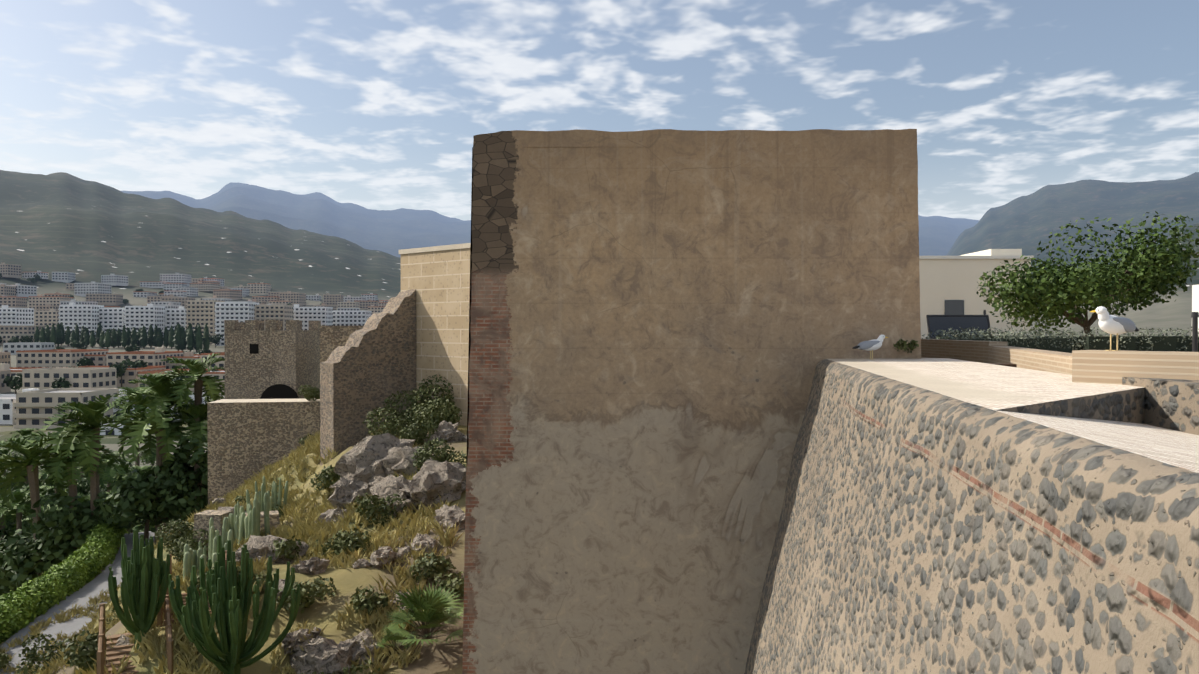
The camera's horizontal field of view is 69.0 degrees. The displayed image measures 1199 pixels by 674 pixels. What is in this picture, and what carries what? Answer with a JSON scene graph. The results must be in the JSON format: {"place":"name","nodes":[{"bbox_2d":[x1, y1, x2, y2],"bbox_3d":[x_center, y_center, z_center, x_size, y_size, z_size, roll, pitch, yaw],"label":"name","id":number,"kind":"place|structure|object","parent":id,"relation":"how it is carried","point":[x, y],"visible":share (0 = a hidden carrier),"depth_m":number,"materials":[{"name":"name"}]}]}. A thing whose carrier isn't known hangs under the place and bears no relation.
{"place":"outdoors","nodes":[
{"label":"outdoors","id":0,"kind":"place"},
{"bbox_2d":[0,529,171,673],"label":"path","id":1,"kind":"structure","parent":0,"point":[95,586],"depth_m":43.80,"materials":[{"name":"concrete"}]},
{"bbox_2d":[0,170,1198,673],"bbox_3d":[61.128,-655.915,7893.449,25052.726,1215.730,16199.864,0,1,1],"label":"terrain","id":2,"kind":"structure","parent":0,"point":[230,234],"depth_m":1452.39,"materials":[{"name":"green plant"}]},
{"bbox_2d":[0,514,127,643],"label":"hedge","id":3,"kind":"object","parent":2,"relation":"on","point":[23,605],"visible":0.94,"depth_m":46.88,"materials":[{"name":"green plant"}]},
{"bbox_2d":[0,429,207,596],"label":"bushes","id":4,"kind":"object","parent":2,"relation":"on","point":[174,489],"visible":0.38,"depth_m":59.04,"materials":[{"name":"green plant"}]},
{"bbox_2d":[0,353,224,588],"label":"palm trees","id":5,"kind":"object","parent":2,"relation":"on","point":[76,441],"visible":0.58,"depth_m":59.91,"materials":[{"name":"green plant"}]},
{"bbox_2d":[0,273,322,393],"bbox_3d":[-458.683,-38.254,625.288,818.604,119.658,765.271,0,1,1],"label":"town trees","id":6,"kind":"object","parent":2,"relation":"on","point":[178,338],"visible":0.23,"depth_m":556.88,"materials":[{"name":"green plant"}]},
{"bbox_2d":[97,550,226,673],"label":"timber steps","id":7,"kind":"structure","parent":2,"relation":"on","point":[115,653],"depth_m":18.38,"materials":[{"name":"brown wood"}]},
{"bbox_2d":[0,262,388,434],"bbox_3d":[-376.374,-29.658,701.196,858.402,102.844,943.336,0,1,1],"label":"town buildings","id":8,"kind":"structure","parent":2,"relation":"on","point":[40,367],"depth_m":641.48,"materials":[{"name":"grey paint"}]},
{"bbox_2d":[108,526,300,673],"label":"euphorbias","id":9,"kind":"object","parent":2,"relation":"on","point":[145,573],"visible":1,"depth_m":17.59,"materials":[{"name":"green plant"}]},
{"bbox_2d":[0,426,463,673],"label":"dry grass tufts","id":10,"kind":"object","parent":2,"relation":"on","point":[306,528],"visible":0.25,"depth_m":24.11,"materials":[{"name":"plant"}]},
{"bbox_2d":[0,374,466,673],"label":"hill shrubs","id":11,"kind":"object","parent":2,"relation":"on","point":[427,417],"visible":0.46,"depth_m":25.86,"materials":[{"name":"green plant"}]},
{"bbox_2d":[183,476,288,579],"bbox_3d":[-12.590,7.064,29.097,3.336,4.578,16.880,0,1,-17],"label":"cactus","id":12,"kind":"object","parent":2,"relation":"on","point":[239,524],"depth_m":26.89,"materials":[{"name":"green plant"}]},
{"bbox_2d":[193,510,279,559],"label":"ruin stubs","id":13,"kind":"object","parent":2,"relation":"on","point":[201,519],"visible":0.25,"depth_m":36.27,"materials":[{"name":"grey stone"}]},
{"bbox_2d":[207,399,319,504],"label":"wall","id":14,"kind":"structure","parent":2,"relation":"on","point":[246,437],"depth_m":51.83,"materials":[{"name":"brown stone"}]},
{"bbox_2d":[224,320,320,398],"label":"stone tower","id":15,"kind":"structure","parent":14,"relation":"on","point":[273,360],"depth_m":58.25,"materials":[{"name":"brown"}]},
{"bbox_2d":[115,420,466,673],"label":"rocks","id":16,"kind":"object","parent":2,"relation":"on","point":[364,466],"visible":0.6,"depth_m":26.34,"materials":[{"name":"grey stone"}]},
{"bbox_2d":[320,326,363,362],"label":"wall","id":17,"kind":"structure","parent":2,"relation":"on","point":[332,338],"depth_m":49.24,"materials":[{"name":"brown stone"}]},
{"bbox_2d":[320,289,415,465],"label":"sloped wall","id":18,"kind":"structure","parent":2,"relation":"on","point":[368,367],"depth_m":39.59,"materials":[{"name":"brown stone"}]},
{"bbox_2d":[376,580,463,650],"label":"fan palms","id":19,"kind":"object","parent":2,"relation":"on","point":[433,603],"visible":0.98,"depth_m":18.08,"materials":[{"name":"green plant"}]},
{"bbox_2d":[399,243,470,425],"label":"wall","id":20,"kind":"structure","parent":2,"relation":"on","point":[437,278],"depth_m":39.98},
{"bbox_2d":[462,129,920,673],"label":"wall","id":21,"kind":"structure","parent":2,"relation":"on","point":[664,323],"depth_m":15.84,"materials":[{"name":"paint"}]},
{"bbox_2d":[893,339,918,352],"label":"wall weeds","id":22,"kind":"object","parent":21,"relation":"attached to","point":[911,345],"depth_m":15.58,"materials":[{"name":"green plant"}]},
{"bbox_2d":[744,358,1198,673],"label":"stone parapet","id":23,"kind":"structure","parent":2,"relation":"on","point":[945,516],"depth_m":5.76,"materials":[{"name":"beige stone"}]},
{"bbox_2d":[852,335,887,359],"bbox_3d":[4.752,0.179,15.316,0.639,0.447,0.194,0,1,-7],"label":"gull","id":24,"kind":"object","parent":23,"relation":"on","point":[872,345],"visible":1,"depth_m":15.25,"materials":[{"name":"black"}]},
{"bbox_2d":[0,0,1198,220],"label":"sky","id":25,"kind":"structure","parent":0,"point":[369,104],"materials":[{"name":"blue"}]},
{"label":"inner ground","id":26,"kind":"structure","parent":0,"visible":0},
{"bbox_2d":[926,315,991,338],"bbox_3d":[11.659,-0.163,28.292,2.000,1.117,0.346,0,1,1],"label":"info board","id":27,"kind":"object","parent":26,"relation":"on","point":[936,323],"visible":0.58,"depth_m":28.32,"materials":[{"name":"grey metal"}]},
{"bbox_2d":[919,249,1033,338],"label":"cream building","id":28,"kind":"structure","parent":26,"relation":"on","point":[949,285],"depth_m":44.66,"materials":[{"name":"beige paint"}]},
{"bbox_2d":[987,363,1016,366],"bbox_3d":[6.675,0.552,14.148,1.500,0.245,0.550,0,1,-11],"label":"plank","id":29,"kind":"object","parent":26,"relation":"on","point":[1009,364],"visible":0.02,"depth_m":13.85,"materials":[{"name":"brown wood"}]},
{"bbox_2d":[921,339,1198,384],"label":"brick walls","id":30,"kind":"structure","parent":26,"relation":"on","point":[1098,366],"depth_m":8.87,"materials":[{"name":"beige stone"}]},
{"bbox_2d":[1090,306,1138,350],"bbox_3d":[5.241,-0.084,8.826,0.596,0.447,0.194,0,1,-24],"label":"gull","id":31,"kind":"object","parent":30,"relation":"on","point":[1112,324],"visible":1,"depth_m":8.72,"materials":[{"name":"white"}]},
{"bbox_2d":[922,326,1198,352],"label":"grey hedge","id":32,"kind":"object","parent":26,"relation":"on","point":[1063,342],"visible":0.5,"depth_m":24.01,"materials":[{"name":"green plant"}]},
{"bbox_2d":[976,211,1198,335],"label":"garden tree","id":33,"kind":"object","parent":26,"relation":"on","point":[1056,295],"visible":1,"depth_m":29.00,"materials":[{"name":"green plant"}]},
{"bbox_2d":[1122,377,1198,434],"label":"stone wall","id":34,"kind":"structure","parent":26,"relation":"on","point":[1172,404],"depth_m":7.82,"materials":[{"name":"beige stone"}]},
{"bbox_2d":[1191,312,1198,351],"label":"bollard","id":35,"kind":"object","parent":26,"relation":"on","point":[1194,316],"visible":0.88,"depth_m":22.19,"materials":[{"name":"grey metal"}]},
{"bbox_2d":[1192,285,1198,335],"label":"white building","id":36,"kind":"structure","parent":26,"relation":"on","point":[1195,298],"depth_m":51.15,"materials":[{"name":"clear paint"}]}
]}

